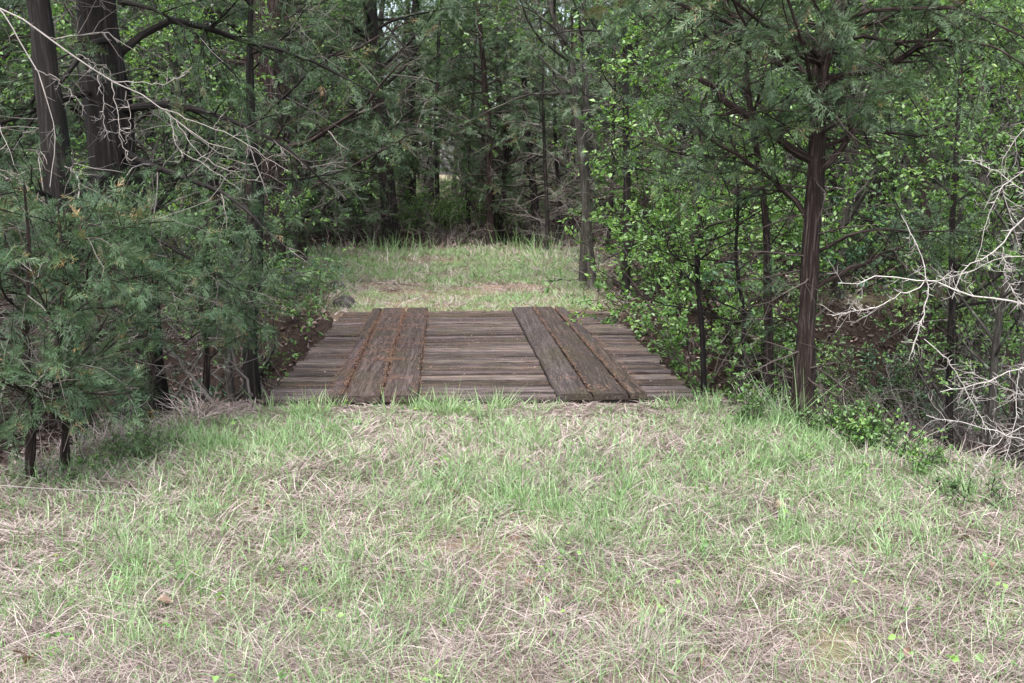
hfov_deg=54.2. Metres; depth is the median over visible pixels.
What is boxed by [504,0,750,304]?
sapling tree
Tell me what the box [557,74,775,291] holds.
shrub
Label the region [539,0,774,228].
cedar tree
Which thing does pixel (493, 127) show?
cedar tree
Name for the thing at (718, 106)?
hardwood tree
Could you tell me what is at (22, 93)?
cedar tree
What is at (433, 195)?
cedar tree
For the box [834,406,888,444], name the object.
weed
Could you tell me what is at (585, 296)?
twig litter
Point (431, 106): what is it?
cedar tree
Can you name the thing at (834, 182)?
cedar tree
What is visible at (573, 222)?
cedar tree
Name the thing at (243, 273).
shrub
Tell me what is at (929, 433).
bare brush
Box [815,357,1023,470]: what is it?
bare brush
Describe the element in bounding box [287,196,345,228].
shrub
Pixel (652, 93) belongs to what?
hardwood tree
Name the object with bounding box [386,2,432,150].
hardwood tree
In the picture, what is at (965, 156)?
cedar tree
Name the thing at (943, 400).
shrub
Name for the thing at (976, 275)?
shrub
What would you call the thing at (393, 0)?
sky
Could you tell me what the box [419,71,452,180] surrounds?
hardwood tree
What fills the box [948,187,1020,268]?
shrub
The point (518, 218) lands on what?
bare brush
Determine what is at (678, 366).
shrub
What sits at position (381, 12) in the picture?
hardwood tree
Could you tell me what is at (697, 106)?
hardwood tree
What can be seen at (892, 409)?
bare brush
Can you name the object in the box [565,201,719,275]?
shrub
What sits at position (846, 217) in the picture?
hardwood tree
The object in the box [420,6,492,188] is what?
hardwood tree
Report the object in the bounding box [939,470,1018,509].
weed
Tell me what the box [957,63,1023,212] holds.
hardwood tree
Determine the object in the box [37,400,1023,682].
ground weeds
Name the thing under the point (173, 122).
hardwood tree
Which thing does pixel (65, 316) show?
cedar sapling
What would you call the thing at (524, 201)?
shrub
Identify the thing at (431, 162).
hardwood tree
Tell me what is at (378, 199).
shrub
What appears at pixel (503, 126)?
cedar tree
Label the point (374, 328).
needle litter
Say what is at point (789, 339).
shrub
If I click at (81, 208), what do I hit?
cedar tree
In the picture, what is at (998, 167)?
cedar tree
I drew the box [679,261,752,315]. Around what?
sumac plant
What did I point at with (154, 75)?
cedar tree
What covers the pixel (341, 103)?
hardwood tree
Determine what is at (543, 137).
tree
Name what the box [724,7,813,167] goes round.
hardwood tree
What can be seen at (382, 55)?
cedar tree
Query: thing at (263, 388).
fallen branch
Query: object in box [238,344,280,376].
weed
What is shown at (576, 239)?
bare brush
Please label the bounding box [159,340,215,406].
fallen branch
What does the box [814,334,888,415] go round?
shrub
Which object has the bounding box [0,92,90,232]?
cedar tree
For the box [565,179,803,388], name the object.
shrub
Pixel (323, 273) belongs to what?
sumac plant
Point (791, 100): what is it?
cedar tree
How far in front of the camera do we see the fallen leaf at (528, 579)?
4.06 m
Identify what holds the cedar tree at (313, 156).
on the ground at (854, 331)
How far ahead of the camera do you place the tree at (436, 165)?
26.57 m
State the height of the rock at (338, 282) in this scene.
0.168 m
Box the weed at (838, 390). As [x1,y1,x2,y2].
[827,385,896,438]
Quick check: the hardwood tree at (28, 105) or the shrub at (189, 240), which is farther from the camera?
the shrub at (189, 240)
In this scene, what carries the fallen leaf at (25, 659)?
on the ground at (854, 331)
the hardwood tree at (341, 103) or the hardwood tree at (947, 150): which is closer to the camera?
the hardwood tree at (947, 150)
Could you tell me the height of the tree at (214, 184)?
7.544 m
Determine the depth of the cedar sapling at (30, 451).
5.39 m
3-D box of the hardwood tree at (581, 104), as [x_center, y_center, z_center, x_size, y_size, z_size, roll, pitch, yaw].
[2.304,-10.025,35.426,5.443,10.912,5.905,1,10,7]
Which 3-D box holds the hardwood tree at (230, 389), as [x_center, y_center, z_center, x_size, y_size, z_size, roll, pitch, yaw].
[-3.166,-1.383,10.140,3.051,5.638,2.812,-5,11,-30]
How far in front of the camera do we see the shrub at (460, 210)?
28.91 m
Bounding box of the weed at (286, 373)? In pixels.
[280,357,289,376]
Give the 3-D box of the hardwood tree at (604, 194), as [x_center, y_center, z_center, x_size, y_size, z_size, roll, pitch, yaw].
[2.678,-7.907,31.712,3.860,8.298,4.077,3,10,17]
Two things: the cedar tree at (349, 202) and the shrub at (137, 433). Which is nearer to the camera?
the shrub at (137, 433)
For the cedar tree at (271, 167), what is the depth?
13.16 m
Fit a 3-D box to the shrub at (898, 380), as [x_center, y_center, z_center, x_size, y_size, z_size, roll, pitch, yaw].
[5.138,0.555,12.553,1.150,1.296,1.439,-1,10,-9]
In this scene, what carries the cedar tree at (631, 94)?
on the ground at (854, 331)
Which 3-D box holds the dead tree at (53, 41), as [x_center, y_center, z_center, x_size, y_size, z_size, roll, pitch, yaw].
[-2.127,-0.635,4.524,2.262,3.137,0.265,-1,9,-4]
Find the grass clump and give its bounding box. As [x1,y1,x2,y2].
[731,348,847,430]
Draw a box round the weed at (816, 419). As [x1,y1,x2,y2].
[789,406,840,435]
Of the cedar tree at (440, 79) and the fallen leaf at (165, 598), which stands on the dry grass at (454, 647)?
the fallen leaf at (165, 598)
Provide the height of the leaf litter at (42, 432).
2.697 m
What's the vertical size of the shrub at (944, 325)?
2.633 m
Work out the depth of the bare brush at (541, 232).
23.32 m
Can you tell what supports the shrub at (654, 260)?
on the ground at (854, 331)
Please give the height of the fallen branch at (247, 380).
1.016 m
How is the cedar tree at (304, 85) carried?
on the ground at (854, 331)
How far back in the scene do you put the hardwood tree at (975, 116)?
19.76 m
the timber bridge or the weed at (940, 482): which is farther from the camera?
the timber bridge
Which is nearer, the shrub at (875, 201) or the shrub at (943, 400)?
the shrub at (943, 400)
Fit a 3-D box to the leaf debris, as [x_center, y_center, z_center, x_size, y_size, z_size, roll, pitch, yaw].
[-0.306,-0.008,9.738,3.204,0.064,4.871,0,9,0]
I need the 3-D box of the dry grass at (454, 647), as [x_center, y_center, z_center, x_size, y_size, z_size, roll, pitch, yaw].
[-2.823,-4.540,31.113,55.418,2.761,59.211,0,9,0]
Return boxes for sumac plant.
[268,250,338,302]
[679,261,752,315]
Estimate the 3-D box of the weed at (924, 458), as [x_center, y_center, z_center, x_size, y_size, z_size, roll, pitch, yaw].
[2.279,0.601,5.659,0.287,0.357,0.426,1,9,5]
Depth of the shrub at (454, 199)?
31.79 m
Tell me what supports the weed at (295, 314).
on the ground at (854, 331)
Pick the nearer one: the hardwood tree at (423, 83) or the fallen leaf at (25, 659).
the fallen leaf at (25, 659)
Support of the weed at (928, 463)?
on the ground at (854, 331)
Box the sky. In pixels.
[5,0,1017,174]
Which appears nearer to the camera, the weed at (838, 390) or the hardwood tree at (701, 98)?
the weed at (838, 390)
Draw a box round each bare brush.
[172,365,289,414]
[326,193,418,244]
[404,192,504,244]
[485,191,557,241]
[509,195,605,245]
[511,176,658,275]
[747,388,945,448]
[774,360,1003,451]
[777,402,1023,458]
[784,354,1020,468]
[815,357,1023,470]
[819,402,985,448]
[856,374,1023,465]
[881,385,1021,468]
[900,427,1021,471]
[909,419,1023,470]
[924,400,1023,458]
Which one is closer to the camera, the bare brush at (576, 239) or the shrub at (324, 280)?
the shrub at (324, 280)
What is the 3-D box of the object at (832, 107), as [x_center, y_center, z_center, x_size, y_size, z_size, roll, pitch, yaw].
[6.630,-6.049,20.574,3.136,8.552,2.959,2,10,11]
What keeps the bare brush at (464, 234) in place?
on the ground at (854, 331)
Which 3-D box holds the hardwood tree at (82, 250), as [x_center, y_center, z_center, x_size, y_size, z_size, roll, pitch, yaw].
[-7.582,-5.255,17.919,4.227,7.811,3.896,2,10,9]
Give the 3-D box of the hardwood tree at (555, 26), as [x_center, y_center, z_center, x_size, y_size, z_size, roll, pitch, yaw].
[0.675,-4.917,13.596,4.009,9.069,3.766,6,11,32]
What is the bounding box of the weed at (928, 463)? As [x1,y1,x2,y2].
[907,443,960,476]
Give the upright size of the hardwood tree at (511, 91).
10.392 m
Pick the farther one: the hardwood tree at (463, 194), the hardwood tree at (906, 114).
the hardwood tree at (463, 194)
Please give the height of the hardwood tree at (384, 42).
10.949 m
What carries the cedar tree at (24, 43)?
on the ground at (854, 331)
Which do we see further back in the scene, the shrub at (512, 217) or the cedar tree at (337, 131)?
the cedar tree at (337, 131)
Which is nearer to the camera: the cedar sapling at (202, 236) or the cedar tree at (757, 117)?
the cedar sapling at (202, 236)
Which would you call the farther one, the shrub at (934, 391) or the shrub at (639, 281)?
the shrub at (639, 281)
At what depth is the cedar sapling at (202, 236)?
6.67 m
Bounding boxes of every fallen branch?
[0,485,195,503]
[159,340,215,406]
[177,370,211,405]
[218,300,251,399]
[260,381,269,395]
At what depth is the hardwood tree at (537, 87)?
38.03 m
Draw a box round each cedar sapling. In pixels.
[0,125,225,467]
[0,168,184,480]
[9,181,284,429]
[120,179,317,407]
[135,0,374,400]
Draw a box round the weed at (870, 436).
[848,401,924,451]
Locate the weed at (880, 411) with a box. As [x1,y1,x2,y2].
[842,402,909,447]
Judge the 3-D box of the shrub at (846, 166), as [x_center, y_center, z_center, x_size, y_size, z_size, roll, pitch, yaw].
[2.900,-2.360,13.701,3.871,3.746,3.584,4,10,21]
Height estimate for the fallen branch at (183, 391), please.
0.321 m
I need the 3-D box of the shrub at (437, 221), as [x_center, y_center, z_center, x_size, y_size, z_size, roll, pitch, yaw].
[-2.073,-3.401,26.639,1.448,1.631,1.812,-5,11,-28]
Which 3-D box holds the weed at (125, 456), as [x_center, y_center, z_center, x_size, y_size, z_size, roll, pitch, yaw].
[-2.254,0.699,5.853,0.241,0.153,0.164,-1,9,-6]
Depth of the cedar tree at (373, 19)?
22.54 m
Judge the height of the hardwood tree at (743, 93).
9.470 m
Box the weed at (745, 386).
[718,368,781,407]
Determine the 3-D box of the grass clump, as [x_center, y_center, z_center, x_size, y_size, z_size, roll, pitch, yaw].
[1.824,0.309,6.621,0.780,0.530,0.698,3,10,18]
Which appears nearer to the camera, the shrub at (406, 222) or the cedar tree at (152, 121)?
the cedar tree at (152, 121)
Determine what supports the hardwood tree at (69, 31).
on the ground at (854, 331)
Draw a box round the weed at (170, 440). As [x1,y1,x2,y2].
[133,428,188,450]
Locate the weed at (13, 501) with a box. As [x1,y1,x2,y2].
[0,493,29,512]
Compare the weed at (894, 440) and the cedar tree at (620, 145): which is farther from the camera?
the cedar tree at (620, 145)
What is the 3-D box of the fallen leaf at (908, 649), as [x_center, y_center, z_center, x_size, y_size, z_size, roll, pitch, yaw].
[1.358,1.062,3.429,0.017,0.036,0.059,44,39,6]
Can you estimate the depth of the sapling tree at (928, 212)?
12.43 m
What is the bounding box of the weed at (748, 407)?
[730,390,769,429]
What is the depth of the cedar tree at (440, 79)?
36.81 m
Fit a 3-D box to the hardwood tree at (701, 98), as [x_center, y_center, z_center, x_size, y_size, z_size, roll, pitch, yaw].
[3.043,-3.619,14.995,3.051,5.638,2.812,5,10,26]
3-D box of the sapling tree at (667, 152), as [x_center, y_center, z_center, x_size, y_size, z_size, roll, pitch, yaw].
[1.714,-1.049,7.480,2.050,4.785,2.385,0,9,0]
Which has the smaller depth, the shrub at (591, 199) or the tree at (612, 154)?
the tree at (612, 154)
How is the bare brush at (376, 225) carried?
on the ground at (854, 331)
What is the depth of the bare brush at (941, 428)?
8.82 m
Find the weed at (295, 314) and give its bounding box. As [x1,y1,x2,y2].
[281,291,322,322]
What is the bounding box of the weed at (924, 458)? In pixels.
[884,425,951,470]
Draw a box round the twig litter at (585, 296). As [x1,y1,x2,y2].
[0,262,1022,460]
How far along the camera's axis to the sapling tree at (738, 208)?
7.97 m
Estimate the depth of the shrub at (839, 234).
12.40 m
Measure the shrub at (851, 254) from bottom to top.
1.877 m
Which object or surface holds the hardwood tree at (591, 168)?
on the ground at (854, 331)
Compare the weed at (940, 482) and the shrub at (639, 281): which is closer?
the weed at (940, 482)
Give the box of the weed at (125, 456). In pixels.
[106,449,136,467]
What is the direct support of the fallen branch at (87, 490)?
on the ground at (854, 331)
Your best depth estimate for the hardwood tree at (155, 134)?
17.70 m
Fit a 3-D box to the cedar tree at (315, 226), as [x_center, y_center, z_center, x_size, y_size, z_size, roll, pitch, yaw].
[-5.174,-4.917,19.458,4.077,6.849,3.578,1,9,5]
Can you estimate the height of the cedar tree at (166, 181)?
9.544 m
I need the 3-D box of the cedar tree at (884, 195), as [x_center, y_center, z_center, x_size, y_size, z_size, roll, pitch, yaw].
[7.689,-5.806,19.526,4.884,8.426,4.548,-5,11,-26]
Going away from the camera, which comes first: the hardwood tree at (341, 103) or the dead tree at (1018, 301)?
the dead tree at (1018, 301)
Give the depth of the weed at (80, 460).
5.69 m
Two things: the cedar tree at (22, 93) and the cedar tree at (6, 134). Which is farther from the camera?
the cedar tree at (22, 93)
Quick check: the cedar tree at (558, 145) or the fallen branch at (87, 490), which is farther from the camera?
the cedar tree at (558, 145)
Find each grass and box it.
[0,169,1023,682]
[0,173,1023,682]
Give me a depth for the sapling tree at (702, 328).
9.02 m
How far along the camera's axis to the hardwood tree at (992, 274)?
12.93 m
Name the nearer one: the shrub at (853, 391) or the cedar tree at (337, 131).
the shrub at (853, 391)
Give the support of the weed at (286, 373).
on the ground at (854, 331)
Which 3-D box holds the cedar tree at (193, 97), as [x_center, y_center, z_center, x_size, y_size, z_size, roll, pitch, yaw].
[-6.746,-6.521,21.928,4.446,10.030,3.948,5,11,28]
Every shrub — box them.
[91,402,176,464]
[147,168,220,245]
[148,158,305,272]
[165,146,199,252]
[168,354,263,412]
[186,241,288,323]
[196,156,307,237]
[267,238,358,296]
[280,241,358,310]
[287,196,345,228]
[336,194,380,238]
[367,179,400,218]
[394,161,485,237]
[397,182,435,232]
[404,188,465,236]
[430,188,477,229]
[440,186,472,222]
[444,135,524,232]
[474,180,530,234]
[494,158,553,224]
[494,175,549,241]
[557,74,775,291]
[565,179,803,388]
[565,182,615,214]
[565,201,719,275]
[588,63,871,296]
[598,159,760,306]
[611,64,887,316]
[613,232,670,285]
[616,156,685,203]
[631,155,735,290]
[632,268,843,414]
[691,161,804,266]
[706,260,850,381]
[782,167,972,293]
[786,147,913,269]
[787,219,857,272]
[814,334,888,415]
[816,350,1001,448]
[820,176,972,281]
[821,328,1023,456]
[824,157,1023,361]
[841,242,1018,414]
[846,326,933,403]
[865,327,1023,463]
[869,340,972,423]
[904,370,1011,437]
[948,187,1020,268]
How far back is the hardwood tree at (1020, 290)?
9.59 m
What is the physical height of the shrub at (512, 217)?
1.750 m
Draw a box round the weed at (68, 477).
[19,460,89,488]
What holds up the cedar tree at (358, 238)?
on the ground at (854, 331)
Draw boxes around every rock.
[327,281,344,288]
[333,295,355,308]
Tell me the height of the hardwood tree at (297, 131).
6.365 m
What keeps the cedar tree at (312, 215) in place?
on the ground at (854, 331)
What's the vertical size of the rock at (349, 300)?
0.210 m
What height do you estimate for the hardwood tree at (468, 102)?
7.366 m
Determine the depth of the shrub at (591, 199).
33.33 m
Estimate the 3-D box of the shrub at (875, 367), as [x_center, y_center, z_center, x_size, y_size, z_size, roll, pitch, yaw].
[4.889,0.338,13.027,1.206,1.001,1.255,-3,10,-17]
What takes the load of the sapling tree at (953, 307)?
on the ground at (854, 331)
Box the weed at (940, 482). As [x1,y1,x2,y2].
[925,472,985,498]
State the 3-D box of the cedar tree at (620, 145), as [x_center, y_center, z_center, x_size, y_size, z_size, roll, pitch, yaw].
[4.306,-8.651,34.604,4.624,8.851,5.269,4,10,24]
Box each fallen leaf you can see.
[23,654,32,662]
[156,595,172,603]
[526,577,534,584]
[903,647,910,656]
[987,558,995,567]
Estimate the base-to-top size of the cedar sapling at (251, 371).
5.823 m
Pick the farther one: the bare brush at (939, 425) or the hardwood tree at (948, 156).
the hardwood tree at (948, 156)
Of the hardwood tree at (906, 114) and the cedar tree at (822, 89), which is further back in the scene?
the hardwood tree at (906, 114)
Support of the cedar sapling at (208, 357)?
on the ground at (854, 331)
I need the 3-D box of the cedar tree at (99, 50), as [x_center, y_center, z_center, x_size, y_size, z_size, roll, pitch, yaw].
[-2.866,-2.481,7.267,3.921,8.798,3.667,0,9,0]
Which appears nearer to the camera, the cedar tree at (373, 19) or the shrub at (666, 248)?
the shrub at (666, 248)
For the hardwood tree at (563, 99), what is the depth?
29.07 m
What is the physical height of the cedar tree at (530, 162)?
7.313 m
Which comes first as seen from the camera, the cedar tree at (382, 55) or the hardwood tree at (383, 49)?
the cedar tree at (382, 55)
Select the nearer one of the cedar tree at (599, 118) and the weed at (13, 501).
the weed at (13, 501)
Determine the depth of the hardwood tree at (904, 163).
15.17 m
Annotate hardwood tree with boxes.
[0,0,287,406]
[0,57,88,458]
[3,0,173,263]
[37,0,356,402]
[129,0,239,267]
[129,16,230,198]
[179,0,404,278]
[299,0,407,228]
[299,3,393,217]
[305,1,395,210]
[319,0,472,223]
[330,5,399,163]
[331,0,423,143]
[346,0,502,228]
[378,8,441,183]
[384,0,513,220]
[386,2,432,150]
[408,0,502,198]
[419,0,533,226]
[419,0,658,289]
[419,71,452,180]
[420,0,594,219]
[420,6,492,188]
[459,1,561,183]
[493,0,632,227]
[509,0,630,212]
[513,10,597,205]
[526,4,632,196]
[532,0,657,215]
[534,1,644,223]
[552,0,724,254]
[560,50,617,162]
[574,0,682,185]
[595,0,713,175]
[610,0,797,281]
[618,0,784,198]
[630,0,888,269]
[651,11,748,174]
[675,15,768,236]
[715,0,936,258]
[716,0,943,237]
[722,0,969,298]
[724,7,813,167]
[724,11,776,201]
[787,1,953,215]
[795,0,974,276]
[823,0,1023,444]
[832,0,1023,278]
[846,0,1023,459]
[848,0,1023,410]
[883,0,1023,469]
[893,0,1023,383]
[895,22,1009,242]
[907,0,1023,201]
[916,1,1022,246]
[917,60,1017,206]
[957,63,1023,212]
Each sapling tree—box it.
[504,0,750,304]
[541,0,916,398]
[565,1,837,395]
[609,0,905,408]
[829,0,1023,449]
[832,0,1022,417]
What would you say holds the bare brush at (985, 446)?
on the ground at (854, 331)
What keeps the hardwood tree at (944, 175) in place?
on the ground at (854, 331)
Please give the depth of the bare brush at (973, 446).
8.59 m
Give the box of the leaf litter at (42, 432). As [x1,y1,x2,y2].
[0,196,1023,478]
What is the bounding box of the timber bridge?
[265,307,703,406]
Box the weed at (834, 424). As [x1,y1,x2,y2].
[805,397,870,440]
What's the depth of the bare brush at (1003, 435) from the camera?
8.22 m
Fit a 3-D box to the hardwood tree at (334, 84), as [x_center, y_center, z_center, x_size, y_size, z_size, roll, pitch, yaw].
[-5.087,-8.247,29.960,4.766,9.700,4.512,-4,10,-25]
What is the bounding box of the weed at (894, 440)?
[879,428,917,457]
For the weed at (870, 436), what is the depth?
5.97 m
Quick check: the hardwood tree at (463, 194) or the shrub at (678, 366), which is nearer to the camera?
the shrub at (678, 366)
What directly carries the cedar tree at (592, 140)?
on the ground at (854, 331)
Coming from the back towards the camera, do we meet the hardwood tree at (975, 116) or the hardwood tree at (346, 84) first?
the hardwood tree at (346, 84)
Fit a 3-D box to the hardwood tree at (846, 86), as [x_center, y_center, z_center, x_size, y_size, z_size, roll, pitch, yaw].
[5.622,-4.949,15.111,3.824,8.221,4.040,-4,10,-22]
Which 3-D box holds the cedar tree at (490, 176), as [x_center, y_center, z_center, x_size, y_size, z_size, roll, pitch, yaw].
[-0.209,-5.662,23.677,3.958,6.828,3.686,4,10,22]
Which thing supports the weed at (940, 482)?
on the ground at (854, 331)
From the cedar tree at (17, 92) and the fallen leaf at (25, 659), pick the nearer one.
the fallen leaf at (25, 659)
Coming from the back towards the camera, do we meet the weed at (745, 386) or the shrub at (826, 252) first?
the shrub at (826, 252)
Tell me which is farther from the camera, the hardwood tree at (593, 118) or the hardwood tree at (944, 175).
the hardwood tree at (593, 118)
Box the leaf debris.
[306,307,655,396]
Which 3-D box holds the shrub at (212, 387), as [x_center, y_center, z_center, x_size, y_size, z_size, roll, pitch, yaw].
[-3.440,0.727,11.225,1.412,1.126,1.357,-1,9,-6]
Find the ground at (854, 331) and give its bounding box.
[0,175,1023,682]
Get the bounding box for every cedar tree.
[0,0,86,285]
[0,0,94,432]
[0,0,97,386]
[0,0,203,269]
[0,0,243,450]
[0,0,313,293]
[0,0,398,431]
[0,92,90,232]
[2,0,245,243]
[12,2,41,185]
[61,0,237,255]
[64,0,468,297]
[129,5,304,249]
[130,0,332,272]
[130,1,325,245]
[133,0,366,219]
[144,0,353,253]
[189,0,399,260]
[227,12,377,232]
[287,0,403,246]
[294,0,432,238]
[294,0,479,248]
[295,0,365,219]
[301,0,430,242]
[303,0,467,209]
[308,1,423,215]
[373,9,455,200]
[374,0,464,213]
[411,0,555,204]
[415,0,592,244]
[418,1,526,204]
[422,0,570,226]
[444,1,549,181]
[453,7,559,212]
[460,0,593,243]
[460,13,557,242]
[494,0,642,233]
[522,44,575,190]
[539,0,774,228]
[539,17,628,191]
[555,0,714,235]
[574,0,1023,429]
[588,0,707,174]
[593,1,688,204]
[678,44,751,192]
[693,10,794,226]
[726,0,949,244]
[758,0,1021,264]
[800,0,1016,258]
[885,0,1023,234]
[931,10,1023,248]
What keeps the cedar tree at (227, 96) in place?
on the ground at (854, 331)
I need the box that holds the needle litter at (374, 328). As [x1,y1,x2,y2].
[283,305,650,398]
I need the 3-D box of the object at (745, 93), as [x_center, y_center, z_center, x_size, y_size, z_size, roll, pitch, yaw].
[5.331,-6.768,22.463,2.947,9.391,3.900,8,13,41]
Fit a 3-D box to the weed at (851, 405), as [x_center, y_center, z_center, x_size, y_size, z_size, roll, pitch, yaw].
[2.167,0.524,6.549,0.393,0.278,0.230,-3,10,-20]
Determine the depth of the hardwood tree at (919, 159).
21.27 m
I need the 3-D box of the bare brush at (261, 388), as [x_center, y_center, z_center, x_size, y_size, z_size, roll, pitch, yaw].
[-2.851,0.865,9.941,1.716,1.426,2.550,0,9,3]
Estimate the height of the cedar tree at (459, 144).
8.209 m
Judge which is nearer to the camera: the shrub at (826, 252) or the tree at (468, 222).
the shrub at (826, 252)
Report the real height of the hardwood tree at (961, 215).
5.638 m
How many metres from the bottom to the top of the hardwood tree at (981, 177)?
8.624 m
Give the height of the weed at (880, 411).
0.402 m
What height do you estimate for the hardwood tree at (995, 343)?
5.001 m
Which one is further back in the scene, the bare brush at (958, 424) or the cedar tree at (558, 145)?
the cedar tree at (558, 145)
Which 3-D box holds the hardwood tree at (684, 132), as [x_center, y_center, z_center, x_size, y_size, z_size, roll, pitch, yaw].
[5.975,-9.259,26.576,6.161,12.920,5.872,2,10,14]
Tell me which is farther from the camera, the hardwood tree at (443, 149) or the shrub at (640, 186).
the hardwood tree at (443, 149)
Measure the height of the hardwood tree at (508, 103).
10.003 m
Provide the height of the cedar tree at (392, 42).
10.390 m
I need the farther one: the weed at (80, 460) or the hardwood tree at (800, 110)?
the hardwood tree at (800, 110)
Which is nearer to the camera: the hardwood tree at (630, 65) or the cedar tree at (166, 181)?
the cedar tree at (166, 181)
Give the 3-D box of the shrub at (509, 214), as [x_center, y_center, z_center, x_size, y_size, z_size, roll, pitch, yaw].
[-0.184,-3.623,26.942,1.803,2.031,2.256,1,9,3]
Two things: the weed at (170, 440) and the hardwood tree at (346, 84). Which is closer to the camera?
the weed at (170, 440)
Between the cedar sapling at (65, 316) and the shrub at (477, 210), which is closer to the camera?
the cedar sapling at (65, 316)
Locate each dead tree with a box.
[0,8,290,189]
[820,129,1023,494]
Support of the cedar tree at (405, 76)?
on the ground at (854, 331)
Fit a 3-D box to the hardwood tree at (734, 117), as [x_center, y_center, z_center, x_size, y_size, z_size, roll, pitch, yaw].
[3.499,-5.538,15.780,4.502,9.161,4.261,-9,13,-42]
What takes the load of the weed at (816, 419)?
on the ground at (854, 331)
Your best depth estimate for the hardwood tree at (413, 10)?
28.72 m
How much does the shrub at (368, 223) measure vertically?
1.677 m
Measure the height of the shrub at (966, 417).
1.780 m
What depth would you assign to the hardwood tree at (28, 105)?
8.64 m
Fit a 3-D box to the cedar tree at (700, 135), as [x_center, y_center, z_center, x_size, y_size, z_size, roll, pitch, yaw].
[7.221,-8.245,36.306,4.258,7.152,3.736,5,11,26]
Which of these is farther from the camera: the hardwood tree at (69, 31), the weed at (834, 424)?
the hardwood tree at (69, 31)
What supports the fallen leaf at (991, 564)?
on the dry grass at (454, 647)
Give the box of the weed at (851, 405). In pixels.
[814,400,868,427]
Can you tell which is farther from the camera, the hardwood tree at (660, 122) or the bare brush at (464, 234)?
the bare brush at (464, 234)
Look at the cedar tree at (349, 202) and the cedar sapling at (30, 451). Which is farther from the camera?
the cedar tree at (349, 202)
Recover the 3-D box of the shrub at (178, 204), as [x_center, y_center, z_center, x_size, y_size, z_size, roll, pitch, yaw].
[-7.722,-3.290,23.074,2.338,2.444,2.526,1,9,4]
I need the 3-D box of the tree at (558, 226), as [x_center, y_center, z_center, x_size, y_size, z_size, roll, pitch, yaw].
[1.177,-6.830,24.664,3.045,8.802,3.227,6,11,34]
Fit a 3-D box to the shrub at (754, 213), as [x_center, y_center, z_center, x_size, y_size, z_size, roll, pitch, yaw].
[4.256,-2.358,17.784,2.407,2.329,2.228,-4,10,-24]
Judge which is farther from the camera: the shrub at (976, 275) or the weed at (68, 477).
the shrub at (976, 275)
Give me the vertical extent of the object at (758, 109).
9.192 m
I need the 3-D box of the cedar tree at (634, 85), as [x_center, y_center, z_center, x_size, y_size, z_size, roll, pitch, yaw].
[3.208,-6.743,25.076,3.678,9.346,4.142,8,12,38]
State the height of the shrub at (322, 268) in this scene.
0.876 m
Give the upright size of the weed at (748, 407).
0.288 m
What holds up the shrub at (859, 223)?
on the ground at (854, 331)
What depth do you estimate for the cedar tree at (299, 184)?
16.64 m
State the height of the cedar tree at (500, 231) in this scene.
6.094 m
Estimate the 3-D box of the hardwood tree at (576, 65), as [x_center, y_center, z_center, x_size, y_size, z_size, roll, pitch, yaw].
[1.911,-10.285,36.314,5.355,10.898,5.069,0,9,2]
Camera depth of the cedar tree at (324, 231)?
25.58 m
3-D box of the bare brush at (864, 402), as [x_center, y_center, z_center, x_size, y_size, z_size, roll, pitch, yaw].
[4.047,0.883,11.628,2.609,1.780,2.759,-5,11,-29]
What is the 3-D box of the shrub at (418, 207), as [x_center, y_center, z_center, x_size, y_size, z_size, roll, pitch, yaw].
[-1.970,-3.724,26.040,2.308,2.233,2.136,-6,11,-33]
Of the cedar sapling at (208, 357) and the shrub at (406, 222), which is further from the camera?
the shrub at (406, 222)
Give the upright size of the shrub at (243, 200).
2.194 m
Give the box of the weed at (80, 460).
[71,441,120,476]
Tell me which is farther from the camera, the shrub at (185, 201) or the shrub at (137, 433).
the shrub at (185, 201)

